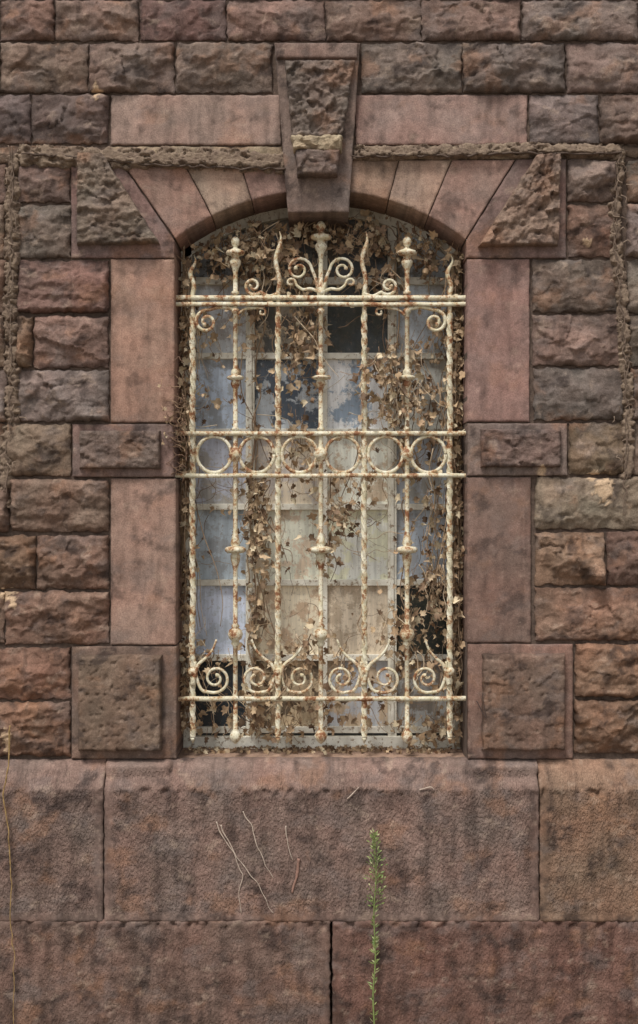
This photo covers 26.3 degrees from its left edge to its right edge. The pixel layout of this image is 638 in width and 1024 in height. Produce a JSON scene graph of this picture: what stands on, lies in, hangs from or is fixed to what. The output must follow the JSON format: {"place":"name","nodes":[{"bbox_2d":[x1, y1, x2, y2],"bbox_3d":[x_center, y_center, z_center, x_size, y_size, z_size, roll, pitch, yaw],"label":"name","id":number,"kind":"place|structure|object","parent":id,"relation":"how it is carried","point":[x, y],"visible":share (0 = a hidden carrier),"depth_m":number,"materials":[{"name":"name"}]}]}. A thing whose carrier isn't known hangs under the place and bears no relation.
{"place":"outdoors","nodes":[
{"label":"outdoors","id":0,"kind":"place"},
{"label":"ground","id":1,"kind":"structure","parent":0,"visible":0},
{"bbox_2d":[0,748,637,1023],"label":"plinth and sill","id":2,"kind":"structure","parent":1,"relation":"on","point":[510,892],"depth_m":6.39,"materials":[{"name":"stone"}]},
{"bbox_2d":[157,209,464,754],"bbox_3d":[-0.010,-0.154,6.644,1.515,2.724,0.392,0,0,0],"label":"dried ivy","id":3,"kind":"object","parent":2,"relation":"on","point":[251,247],"visible":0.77,"depth_m":6.68,"materials":[{"name":"brown plant"}]},
{"bbox_2d":[0,0,637,756],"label":"rock faced blocks","id":4,"kind":"object","parent":2,"relation":"on","point":[58,614],"visible":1,"depth_m":6.48,"materials":[{"name":"stone"}]},
{"bbox_2d":[0,145,632,1023],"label":"dead creeper roots","id":5,"kind":"object","parent":4,"relation":"attached to","point":[10,241],"visible":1,"depth_m":6.47,"materials":[{"name":"brown plant"}]},
{"bbox_2d":[0,142,635,508],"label":"mortar crust","id":6,"kind":"object","parent":4,"relation":"attached to","point":[206,156],"visible":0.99,"depth_m":6.48},
{"bbox_2d":[71,95,572,758],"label":"window surround stones","id":7,"kind":"object","parent":2,"relation":"on","point":[145,515],"depth_m":6.50,"materials":[{"name":"stone"}]},
{"bbox_2d":[274,43,359,229],"bbox_3d":[-0.008,-1.817,6.632,0.405,0.804,0.506,0,0,0],"label":"keystone","id":8,"kind":"object","parent":7,"relation":"attached to","point":[317,87],"visible":0.99,"depth_m":6.45,"materials":[{"name":"stone"}]},
{"bbox_2d":[76,152,564,751],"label":"raised quoin panels","id":9,"kind":"object","parent":7,"relation":"attached to","point":[120,696],"visible":1,"depth_m":6.44,"materials":[{"name":"stone"}]},
{"bbox_2d":[175,221,467,743],"bbox_3d":[0.008,-0.142,6.590,1.418,2.519,0.111,0,0,0],"label":"window grille","id":10,"kind":"object","parent":7,"relation":"attached to","point":[320,549],"depth_m":6.58,"materials":[{"name":"beige metal"}]},
{"bbox_2d":[180,207,466,748],"bbox_3d":[0.018,-0.168,6.859,1.436,2.738,0.081,0,0,0],"label":"window","id":11,"kind":"structure","parent":7,"relation":"in","point":[341,400],"depth_m":6.87,"materials":[{"name":"glass"}]},
{"bbox_2d":[180,207,466,748],"bbox_3d":[0.018,-0.168,6.860,1.436,2.738,0.081,0,0,0],"label":"window frame","id":12,"kind":"structure","parent":11,"relation":"in","point":[392,739],"depth_m":6.83,"materials":[{"name":"paint"}]},
{"bbox_2d":[193,219,453,734],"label":"window panes","id":13,"kind":"structure","parent":11,"relation":"in","point":[341,399],"depth_m":6.87,"materials":[{"name":"glass"}]},
{"bbox_2d":[364,828,386,1023],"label":"horseweed plant","id":14,"kind":"object","parent":2,"relation":"attached to","point":[375,909],"visible":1,"depth_m":6.34,"materials":[{"name":"green plant"}]},
{"bbox_2d":[0,0,637,1023],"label":"mortar joints","id":15,"kind":"object","parent":1,"relation":"on","point":[464,468],"visible":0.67,"depth_m":6.51,"materials":[{"name":"brown concrete"}]}
]}

